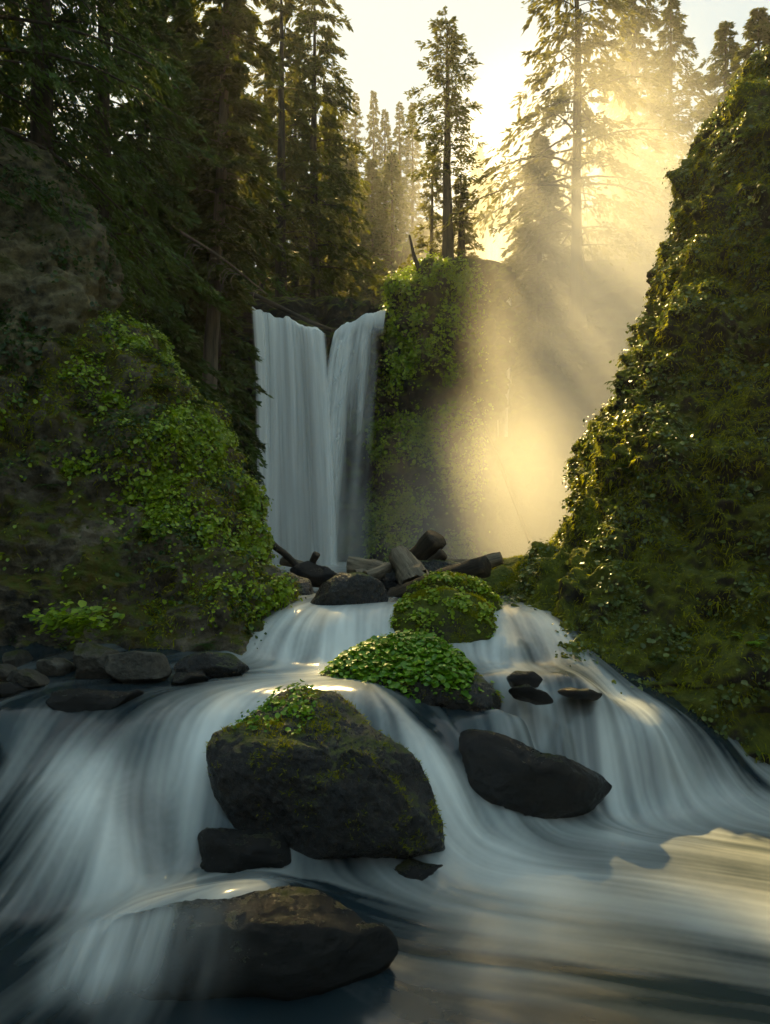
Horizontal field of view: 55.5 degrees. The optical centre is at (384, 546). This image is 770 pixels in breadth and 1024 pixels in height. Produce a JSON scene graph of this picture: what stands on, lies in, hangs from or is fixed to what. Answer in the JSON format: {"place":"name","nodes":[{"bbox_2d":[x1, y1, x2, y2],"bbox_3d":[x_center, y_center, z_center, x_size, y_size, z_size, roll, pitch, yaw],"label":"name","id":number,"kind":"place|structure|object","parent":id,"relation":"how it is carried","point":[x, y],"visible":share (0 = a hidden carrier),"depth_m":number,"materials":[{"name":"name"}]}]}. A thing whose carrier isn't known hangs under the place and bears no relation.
{"place":"outdoors","nodes":[
{"label":"outdoors","id":0,"kind":"place"},
{"bbox_2d":[0,136,124,395],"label":"cliff","id":1,"kind":"structure","parent":0,"point":[48,304],"depth_m":11.96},
{"bbox_2d":[0,137,127,399],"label":"ivy","id":2,"kind":"object","parent":1,"relation":"attached to","point":[27,361],"visible":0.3,"depth_m":11.93,"materials":[{"name":"green plant"}]},
{"bbox_2d":[0,0,171,308],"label":"cedar","id":3,"kind":"object","parent":1,"relation":"on","point":[77,124],"visible":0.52,"depth_m":14.52,"materials":[{"name":"green plant"}]},
{"bbox_2d":[1,0,219,334],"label":"cedar","id":4,"kind":"object","parent":1,"relation":"on","point":[125,65],"visible":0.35,"depth_m":17.15,"materials":[{"name":"green plant"}]},
{"bbox_2d":[0,312,298,654],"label":"cliff","id":5,"kind":"structure","parent":0,"point":[17,599],"depth_m":10.48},
{"bbox_2d":[23,597,124,644],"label":"shore plants","id":6,"kind":"object","parent":5,"relation":"attached to","point":[72,621],"visible":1,"depth_m":9.02,"materials":[{"name":"green plant"}]},
{"bbox_2d":[11,331,266,651],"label":"ferns","id":7,"kind":"object","parent":5,"relation":"on","point":[155,385],"visible":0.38,"depth_m":11.44,"materials":[{"name":"green plant"}]},
{"bbox_2d":[0,311,300,655],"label":"moss","id":8,"kind":"object","parent":5,"relation":"on","point":[126,462],"visible":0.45,"depth_m":11.09,"materials":[{"name":"plant"}]},
{"bbox_2d":[0,305,305,650],"bbox_3d":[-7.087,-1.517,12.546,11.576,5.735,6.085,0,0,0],"label":"ivy","id":9,"kind":"object","parent":5,"relation":"attached to","point":[162,479],"visible":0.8,"depth_m":11.21,"materials":[{"name":"green plant"}]},
{"bbox_2d":[134,259,242,419],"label":"cliff","id":10,"kind":"structure","parent":0,"point":[233,351],"depth_m":36.95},
{"bbox_2d":[130,228,255,469],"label":"shrubs","id":11,"kind":"object","parent":10,"relation":"on","point":[236,354],"visible":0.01,"depth_m":36.52,"materials":[{"name":"green plant"}]},
{"bbox_2d":[229,296,384,561],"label":"cliff","id":12,"kind":"structure","parent":0,"point":[357,469],"depth_m":37.77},
{"bbox_2d":[244,288,331,331],"bbox_3d":[-5.109,-11.997,37.026,5.307,0.503,0.466,22,0,0],"label":"log","id":13,"kind":"object","parent":12,"relation":"on","point":[281,308],"visible":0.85,"depth_m":36.95,"materials":[{"name":"wood"}]},
{"bbox_2d":[237,0,343,298],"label":"fir","id":14,"kind":"object","parent":12,"relation":"on","point":[274,24],"visible":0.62,"depth_m":42.80,"materials":[{"name":"green plant"}]},
{"bbox_2d":[253,307,385,564],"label":"waterfall","id":15,"kind":"structure","parent":12,"relation":"on","point":[301,418],"depth_m":34.60,"materials":[{"name":"white liquid"}]},
{"bbox_2d":[273,562,346,592],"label":"plunge pool","id":16,"kind":"structure","parent":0,"point":[338,567],"depth_m":27.33,"materials":[{"name":"black liquid"}]},
{"bbox_2d":[284,572,313,594],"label":"boulder","id":17,"kind":"object","parent":16,"relation":"on","point":[306,585],"visible":0.2,"depth_m":12.73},
{"bbox_2d":[290,561,336,587],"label":"boulder","id":18,"kind":"object","parent":16,"relation":"on","point":[316,575],"visible":0.77,"depth_m":14.24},
{"bbox_2d":[272,542,298,566],"bbox_3d":[-2.066,0.161,14.899,0.184,0.173,1.047,0,32,-47],"label":"log","id":19,"kind":"object","parent":18,"relation":"on","point":[287,556],"visible":0.7,"depth_m":14.80,"materials":[{"name":"brown wood"}]},
{"bbox_2d":[380,559,458,592],"bbox_3d":[0.698,0.646,13.528,1.966,0.842,1.208,0,0,0],"label":"boulder","id":20,"kind":"object","parent":16,"relation":"on","point":[389,580],"visible":0.23,"depth_m":13.17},
{"bbox_2d":[346,556,386,572],"bbox_3d":[-0.160,0.455,13.807,1.154,0.419,0.409,7,2,21],"label":"log","id":21,"kind":"object","parent":20,"relation":"on","point":[353,563],"visible":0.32,"depth_m":13.78,"materials":[{"name":"grey wood"}]},
{"bbox_2d":[362,562,392,579],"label":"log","id":22,"kind":"object","parent":20,"relation":"on","point":[380,572],"visible":0.42,"depth_m":13.14,"materials":[{"name":"grey wood"}]},
{"bbox_2d":[388,545,428,584],"bbox_3d":[0.424,0.461,13.028,0.602,0.596,0.951,0,40,-35],"label":"log","id":23,"kind":"object","parent":20,"relation":"on","point":[407,565],"visible":0.76,"depth_m":12.85,"materials":[{"name":"grey wood"}]},
{"bbox_2d":[409,530,446,560],"bbox_3d":[0.711,0.159,13.709,0.535,0.572,1.048,0,-38,-40],"label":"log","id":24,"kind":"object","parent":20,"relation":"on","point":[429,543],"visible":0.49,"depth_m":13.38,"materials":[{"name":"brown wood"}]},
{"bbox_2d":[427,548,447,560],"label":"log","id":25,"kind":"object","parent":20,"relation":"on","point":[440,554],"visible":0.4,"depth_m":13.18,"materials":[{"name":"brown wood"}]},
{"bbox_2d":[458,552,503,567],"bbox_3d":[1.685,0.351,13.808,1.114,0.328,0.337,-14,-5,22],"label":"log","id":26,"kind":"object","parent":20,"relation":"on","point":[495,559],"visible":0.33,"depth_m":13.56,"materials":[{"name":"brown wood"}]},
{"bbox_2d":[476,402,531,548],"bbox_3d":[3.881,-2.424,24.001,0.142,6.795,0.140,0,-38,-18],"label":"log","id":27,"kind":"object","parent":16,"relation":"on","point":[523,524],"visible":0.91,"depth_m":23.57,"materials":[{"name":"brown wood"}]},
{"bbox_2d":[493,554,528,573],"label":"boulder","id":28,"kind":"object","parent":16,"relation":"on","point":[510,562],"visible":0.12,"depth_m":13.91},
{"bbox_2d":[492,554,527,571],"bbox_3d":[2.647,0.637,14.139,0.940,1.027,1.218,0,0,-27],"label":"moss","id":29,"kind":"object","parent":28,"relation":"on","point":[519,567],"visible":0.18,"depth_m":13.76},
{"bbox_2d":[120,271,559,557],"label":"ground","id":30,"kind":"structure","parent":0,"point":[513,539],"depth_m":39.51,"materials":[{"name":"beige"}]},
{"bbox_2d":[1,0,121,255],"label":"cedar","id":31,"kind":"object","parent":30,"relation":"on","point":[26,129],"visible":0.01,"depth_m":20.86,"materials":[{"name":"green plant"}]},
{"bbox_2d":[0,0,219,305],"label":"cedar","id":32,"kind":"object","parent":30,"relation":"on","point":[5,125],"visible":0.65,"depth_m":12.96,"materials":[{"name":"green plant"}]},
{"bbox_2d":[113,0,230,372],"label":"fir","id":33,"kind":"object","parent":30,"relation":"on","point":[189,37],"visible":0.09,"depth_m":28.59,"materials":[{"name":"green plant"}]},
{"bbox_2d":[87,0,271,531],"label":"cedar","id":34,"kind":"object","parent":30,"relation":"on","point":[169,193],"visible":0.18,"depth_m":23.62,"materials":[{"name":"green plant"}]},
{"bbox_2d":[148,132,238,440],"bbox_3d":[-8.283,-6.981,29.199,5.318,19.072,5.244,0,0,41],"label":"cedar","id":35,"kind":"object","parent":30,"relation":"on","point":[198,326],"visible":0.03,"depth_m":28.64,"materials":[{"name":"green plant"}]},
{"bbox_2d":[170,225,267,311],"bbox_3d":[-5.522,-9.196,24.393,3.263,2.777,0.290,0,0,-18],"label":"fallen tree","id":36,"kind":"object","parent":30,"relation":"on","point":[209,249],"visible":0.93,"depth_m":24.38,"materials":[{"name":"wood"}]},
{"bbox_2d":[152,0,305,400],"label":"fir","id":37,"kind":"object","parent":30,"relation":"on","point":[217,231],"visible":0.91,"depth_m":26.67,"materials":[{"name":"green plant"}]},
{"bbox_2d":[194,93,273,502],"bbox_3d":[-7.642,-10.145,32.430,6.567,25.312,6.540,0,0,-42],"label":"cedar","id":38,"kind":"object","parent":30,"relation":"on","point":[233,368],"visible":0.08,"depth_m":32.96,"materials":[{"name":"green plant"}]},
{"bbox_2d":[217,5,294,428],"bbox_3d":[-7.873,-15.932,40.372,8.979,27.149,9.434,0,0,0],"label":"cedar","id":39,"kind":"object","parent":30,"relation":"on","point":[256,246],"visible":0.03,"depth_m":39.96,"materials":[{"name":"green plant"}]},
{"bbox_2d":[239,53,319,295],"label":"fir","id":40,"kind":"object","parent":30,"relation":"on","point":[257,92],"visible":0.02,"depth_m":59.90,"materials":[{"name":"green plant"}]},
{"bbox_2d":[254,66,337,296],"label":"fir","id":41,"kind":"object","parent":30,"relation":"on","point":[295,240],"visible":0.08,"depth_m":61.69,"materials":[{"name":"green plant"}]},
{"bbox_2d":[250,0,392,305],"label":"fir","id":42,"kind":"object","parent":30,"relation":"on","point":[315,64],"visible":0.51,"depth_m":46.63,"materials":[{"name":"green plant"}]},
{"bbox_2d":[290,169,369,300],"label":"fir","id":43,"kind":"object","parent":30,"relation":"on","point":[349,272],"visible":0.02,"depth_m":89.82,"materials":[{"name":"green plant"}]},
{"bbox_2d":[294,106,373,301],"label":"fir","id":44,"kind":"object","parent":30,"relation":"on","point":[336,201],"visible":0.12,"depth_m":57.50,"materials":[{"name":"green plant"}]},
{"bbox_2d":[339,102,366,285],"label":"fir","id":45,"kind":"object","parent":30,"relation":"on","point":[346,127],"visible":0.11,"depth_m":149.60,"materials":[{"name":"green plant"}]},
{"bbox_2d":[347,92,367,284],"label":"fir","id":46,"kind":"object","parent":30,"relation":"on","point":[355,132],"visible":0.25,"depth_m":159.47,"materials":[{"name":"green plant"}]},
{"bbox_2d":[334,145,388,303],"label":"fir","id":47,"kind":"object","parent":30,"relation":"on","point":[351,164],"visible":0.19,"depth_m":97.62,"materials":[{"name":"green plant"}]},
{"bbox_2d":[346,157,399,302],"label":"fir","id":48,"kind":"object","parent":30,"relation":"on","point":[371,172],"visible":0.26,"depth_m":103.15,"materials":[{"name":"green plant"}]},
{"bbox_2d":[361,90,395,281],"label":"fir","id":49,"kind":"object","parent":30,"relation":"on","point":[373,133],"visible":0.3,"depth_m":159.69,"materials":[{"name":"green plant"}]},
{"bbox_2d":[344,150,413,306],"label":"fir","id":50,"kind":"object","parent":30,"relation":"on","point":[392,171],"visible":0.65,"depth_m":99.29,"materials":[{"name":"green plant"}]},
{"bbox_2d":[359,109,405,268],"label":"fir","id":51,"kind":"object","parent":30,"relation":"on","point":[387,130],"visible":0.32,"depth_m":149.82,"materials":[{"name":"green plant"}]},
{"bbox_2d":[374,101,420,259],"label":"fir","id":52,"kind":"object","parent":30,"relation":"on","point":[399,139],"visible":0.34,"depth_m":149.45,"materials":[{"name":"green plant"}]},
{"bbox_2d":[385,102,434,261],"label":"fir","id":53,"kind":"object","parent":30,"relation":"on","point":[405,182],"visible":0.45,"depth_m":139.78,"materials":[{"name":"green plant"}]},
{"bbox_2d":[467,146,495,209],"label":"fir","id":54,"kind":"object","parent":30,"relation":"on","point":[480,153],"visible":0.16,"depth_m":119.70,"materials":[{"name":"green plant"}]},
{"bbox_2d":[475,173,507,209],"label":"fir","id":55,"kind":"object","parent":30,"relation":"on","point":[480,205],"visible":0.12,"depth_m":109.85,"materials":[{"name":"green plant"}]},
{"bbox_2d":[582,128,657,278],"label":"fir","id":56,"kind":"object","parent":30,"relation":"on","point":[624,223],"visible":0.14,"depth_m":43.65,"materials":[{"name":"green plant"}]},
{"bbox_2d":[562,0,695,257],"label":"fir","id":57,"kind":"object","parent":30,"relation":"on","point":[639,59],"visible":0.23,"depth_m":51.42,"materials":[{"name":"green plant"}]},
{"bbox_2d":[623,162,672,258],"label":"fir","id":58,"kind":"object","parent":30,"relation":"on","point":[658,224],"visible":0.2,"depth_m":45.54,"materials":[{"name":"green plant"}]},
{"bbox_2d":[636,0,715,186],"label":"fir","id":59,"kind":"object","parent":30,"relation":"on","point":[671,20],"visible":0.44,"depth_m":59.49,"materials":[{"name":"green plant"}]},
{"bbox_2d":[677,20,742,160],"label":"fir","id":60,"kind":"object","parent":30,"relation":"on","point":[728,49],"visible":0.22,"depth_m":61.82,"materials":[{"name":"green plant"}]},
{"bbox_2d":[707,7,769,116],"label":"fir","id":61,"kind":"object","parent":30,"relation":"on","point":[758,31],"visible":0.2,"depth_m":54.77,"materials":[{"name":"green plant"}]},
{"bbox_2d":[0,593,769,1023],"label":"stream","id":62,"kind":"structure","parent":0,"point":[638,893],"depth_m":6.55,"materials":[{"name":"white liquid"}]},
{"bbox_2d":[0,663,17,681],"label":"boulder","id":63,"kind":"object","parent":62,"relation":"in","point":[6,670],"visible":0.42,"depth_m":8.28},
{"bbox_2d":[0,682,28,697],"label":"boulder","id":64,"kind":"object","parent":62,"relation":"in","point":[8,689],"visible":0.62,"depth_m":7.76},
{"bbox_2d":[2,650,32,666],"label":"boulder","id":65,"kind":"object","parent":62,"relation":"in","point":[16,658],"visible":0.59,"depth_m":8.89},
{"bbox_2d":[6,668,49,687],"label":"boulder","id":66,"kind":"object","parent":62,"relation":"in","point":[29,678],"visible":0.88,"depth_m":7.95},
{"bbox_2d":[36,657,75,675],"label":"boulder","id":67,"kind":"object","parent":62,"relation":"in","point":[57,666],"visible":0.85,"depth_m":8.51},
{"bbox_2d":[46,688,143,712],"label":"boulder","id":68,"kind":"object","parent":62,"relation":"in","point":[75,700],"visible":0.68,"depth_m":7.63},
{"bbox_2d":[73,642,118,678],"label":"boulder","id":69,"kind":"object","parent":62,"relation":"in","point":[89,658],"visible":0.7,"depth_m":8.40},
{"bbox_2d":[73,919,157,990],"bbox_3d":[-1.563,2.607,4.682,1.621,0.786,0.423,0,0,2],"label":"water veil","id":70,"kind":"object","parent":62,"relation":"on","point":[105,964],"visible":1,"depth_m":4.68,"materials":[{"name":"white"}]},
{"bbox_2d":[104,650,171,682],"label":"boulder","id":71,"kind":"object","parent":62,"relation":"in","point":[130,666],"visible":0.94,"depth_m":8.30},
{"bbox_2d":[171,671,208,684],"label":"boulder","id":72,"kind":"object","parent":62,"relation":"in","point":[181,678],"visible":0.88,"depth_m":8.26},
{"bbox_2d":[174,651,248,677],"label":"boulder","id":73,"kind":"object","parent":62,"relation":"on","point":[209,664],"visible":0.92,"depth_m":8.64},
{"bbox_2d":[89,885,398,1000],"bbox_3d":[-0.963,2.806,5.061,2.118,0.788,0.796,0,0,0],"label":"boulder","id":74,"kind":"object","parent":62,"relation":"in","point":[287,943],"visible":0.81,"depth_m":4.80,"materials":[{"name":"stone"}]},
{"bbox_2d":[197,827,291,872],"bbox_3d":[-1.300,2.839,6.576,0.958,0.682,0.716,0,0,0],"label":"boulder","id":75,"kind":"object","parent":62,"relation":"in","point":[226,850],"visible":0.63,"depth_m":6.34,"materials":[{"name":"stone"}]},
{"bbox_2d":[206,688,444,859],"bbox_3d":[-0.585,2.364,7.184,2.323,1.770,1.686,0,0,0],"label":"boulder","id":76,"kind":"object","parent":62,"relation":"in","point":[240,793],"visible":0.84,"depth_m":6.59,"materials":[{"name":"stone"}]},
{"bbox_2d":[230,679,324,733],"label":"stream plants","id":77,"kind":"object","parent":76,"relation":"on","point":[304,709],"visible":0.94,"depth_m":7.26,"materials":[{"name":"green plant"}]},
{"bbox_2d":[203,687,446,858],"bbox_3d":[-0.587,2.318,7.115,2.370,1.734,1.620,0,0,0],"label":"moss","id":78,"kind":"object","parent":76,"relation":"on","point":[271,722],"visible":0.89,"depth_m":6.86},
{"bbox_2d":[310,572,387,604],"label":"boulder","id":79,"kind":"object","parent":62,"relation":"in","point":[350,588],"visible":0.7,"depth_m":11.00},
{"bbox_2d":[323,637,501,710],"bbox_3d":[0.323,1.800,8.958,2.210,1.398,1.490,0,0,14],"label":"boulder","id":80,"kind":"object","parent":62,"relation":"in","point":[482,701],"visible":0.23,"depth_m":8.21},
{"bbox_2d":[318,628,504,708],"bbox_3d":[0.339,1.576,8.833,2.325,1.131,1.518,0,0,0],"label":"clover","id":81,"kind":"object","parent":80,"relation":"on","point":[392,652],"visible":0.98,"depth_m":8.53,"materials":[{"name":"green plant"}]},
{"bbox_2d":[320,634,503,707],"bbox_3d":[0.324,1.768,8.918,2.252,1.420,1.468,0,0,22],"label":"moss","id":82,"kind":"object","parent":80,"relation":"on","point":[498,693],"visible":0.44,"depth_m":8.39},
{"bbox_2d":[393,858,442,880],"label":"boulder","id":83,"kind":"object","parent":62,"relation":"in","point":[410,868],"visible":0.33,"depth_m":6.45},
{"bbox_2d":[387,556,490,597],"bbox_3d":[0.867,0.596,12.110,1.874,0.411,0.428,-19,-10,33],"label":"log","id":84,"kind":"object","parent":62,"relation":"on","point":[479,567],"visible":0.42,"depth_m":11.70,"materials":[{"name":"brown wood"}]},
{"bbox_2d":[392,589,494,643],"bbox_3d":[0.825,1.248,10.381,1.489,1.296,1.116,0,0,0],"label":"boulder","id":85,"kind":"object","parent":62,"relation":"in","point":[447,629],"visible":0.39,"depth_m":9.92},
{"bbox_2d":[389,584,498,637],"bbox_3d":[0.823,1.212,10.239,1.568,1.342,1.000,0,0,0],"label":"clover","id":86,"kind":"object","parent":85,"relation":"on","point":[403,607],"visible":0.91,"depth_m":10.02,"materials":[{"name":"green plant"}]},
{"bbox_2d":[390,586,497,643],"bbox_3d":[0.825,1.246,10.256,1.571,1.378,0.960,0,0,0],"label":"moss","id":87,"kind":"object","parent":85,"relation":"on","point":[422,593],"visible":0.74,"depth_m":10.10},
{"bbox_2d":[406,575,499,610],"bbox_3d":[1.066,0.996,11.040,1.489,1.136,0.989,0,0,0],"label":"boulder","id":88,"kind":"object","parent":62,"relation":"in","point":[441,583],"visible":0.11,"depth_m":10.73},
{"bbox_2d":[407,572,502,608],"bbox_3d":[1.082,0.968,10.935,1.531,1.188,0.863,0,0,0],"label":"moss","id":89,"kind":"object","parent":88,"relation":"on","point":[451,575],"visible":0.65,"depth_m":10.81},
{"bbox_2d":[407,569,503,604],"bbox_3d":[1.087,0.924,10.922,1.541,1.171,0.822,0,0,0],"label":"clover","id":90,"kind":"object","parent":88,"relation":"on","point":[480,582],"visible":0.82,"depth_m":10.77,"materials":[{"name":"green plant"}]},
{"bbox_2d":[508,684,552,704],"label":"boulder","id":91,"kind":"object","parent":62,"relation":"in","point":[529,693],"visible":0.98,"depth_m":8.11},
{"bbox_2d":[506,671,542,687],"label":"boulder","id":92,"kind":"object","parent":91,"relation":"on","point":[520,678],"visible":0.82,"depth_m":8.22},
{"bbox_2d":[459,729,611,818],"bbox_3d":[1.527,2.515,7.814,1.892,1.098,0.833,0,0,0],"label":"boulder","id":93,"kind":"object","parent":62,"relation":"in","point":[507,772],"visible":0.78,"depth_m":7.51,"materials":[{"name":"stone"}]},
{"bbox_2d":[557,687,601,700],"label":"boulder","id":94,"kind":"object","parent":62,"relation":"on","point":[584,693],"visible":1,"depth_m":8.29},
{"bbox_2d":[0,0,769,266],"label":"sky","id":95,"kind":"structure","parent":0,"point":[384,55],"materials":[{"name":"white"}]},
{"bbox_2d":[366,257,523,561],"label":"cliff","id":96,"kind":"structure","parent":0,"point":[502,321],"depth_m":35.66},
{"bbox_2d":[409,235,423,274],"bbox_3d":[1.979,-14.285,36.268,1.636,2.461,0.422,0,0,5],"label":"dead limb","id":97,"kind":"object","parent":96,"relation":"on","point":[416,262],"visible":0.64,"depth_m":36.34,"materials":[{"name":"wood"}]},
{"bbox_2d":[397,146,442,272],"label":"conifer","id":98,"kind":"object","parent":96,"relation":"on","point":[431,217],"visible":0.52,"depth_m":40.91,"materials":[{"name":"green plant"}]},
{"bbox_2d":[358,250,493,562],"bbox_3d":[2.192,-6.472,37.675,7.061,17.076,7.090,0,0,0],"label":"ivy","id":99,"kind":"object","parent":96,"relation":"attached to","point":[467,274],"visible":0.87,"depth_m":35.47,"materials":[{"name":"green plant"}]},
{"bbox_2d":[402,6,486,259],"bbox_3d":[2.988,-20.900,37.898,4.584,13.415,4.694,0,0,13],"label":"conifer","id":100,"kind":"object","parent":96,"relation":"on","point":[447,237],"visible":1,"depth_m":38.00,"materials":[{"name":"green plant"}]},
{"bbox_2d":[441,178,486,258],"bbox_3d":[4.208,-16.983,39.363,2.502,5.592,2.294,0,0,0],"label":"conifer","id":101,"kind":"object","parent":96,"relation":"on","point":[467,237],"visible":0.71,"depth_m":39.05,"materials":[{"name":"green plant"}]},
{"bbox_2d":[380,208,593,308],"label":"cliff","id":102,"kind":"structure","parent":0,"point":[403,251],"depth_m":64.47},
{"bbox_2d":[487,227,511,262],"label":"waterfall","id":103,"kind":"structure","parent":102,"relation":"on","point":[494,250],"depth_m":62.03,"materials":[{"name":"white liquid"}]},
{"bbox_2d":[493,258,656,542],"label":"cliff","id":104,"kind":"structure","parent":0,"point":[549,434],"depth_m":39.88,"materials":[{"name":"beige"}]},
{"bbox_2d":[499,133,603,381],"bbox_3d":[8.163,-15.610,40.233,6.391,13.678,6.583,0,0,-27],"label":"fir","id":105,"kind":"object","parent":104,"relation":"on","point":[541,293],"visible":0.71,"depth_m":39.27,"materials":[{"name":"green plant"}]},
{"bbox_2d":[439,0,694,328],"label":"fir","id":106,"kind":"object","parent":104,"relation":"on","point":[591,128],"visible":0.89,"depth_m":37.74,"materials":[{"name":"green plant"}]},
{"bbox_2d":[504,49,769,764],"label":"cliff","id":107,"kind":"structure","parent":0,"point":[664,609],"depth_m":11.01,"materials":[{"name":"plant"}]},
{"bbox_2d":[477,566,516,594],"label":"boulder","id":108,"kind":"object","parent":107,"relation":"on","point":[498,578],"visible":0.27,"depth_m":12.82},
{"bbox_2d":[477,565,518,594],"bbox_3d":[2.109,0.795,12.989,1.257,0.968,0.944,0,0,0],"label":"moss","id":109,"kind":"object","parent":108,"relation":"on","point":[510,580],"visible":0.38,"depth_m":12.72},
{"bbox_2d":[502,44,769,762],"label":"cliff leaves","id":110,"kind":"object","parent":107,"relation":"on","point":[746,588],"visible":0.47,"depth_m":11.65,"materials":[{"name":"plant"}]},
{"bbox_2d":[503,52,769,763],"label":"moss","id":111,"kind":"object","parent":107,"relation":"on","point":[582,479],"visible":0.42,"depth_m":11.54,"materials":[{"name":"plant"}]},
{"bbox_2d":[529,130,769,665],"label":"ferns","id":112,"kind":"object","parent":107,"relation":"on","point":[696,148],"visible":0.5,"depth_m":12.04,"materials":[{"name":"green plant"}]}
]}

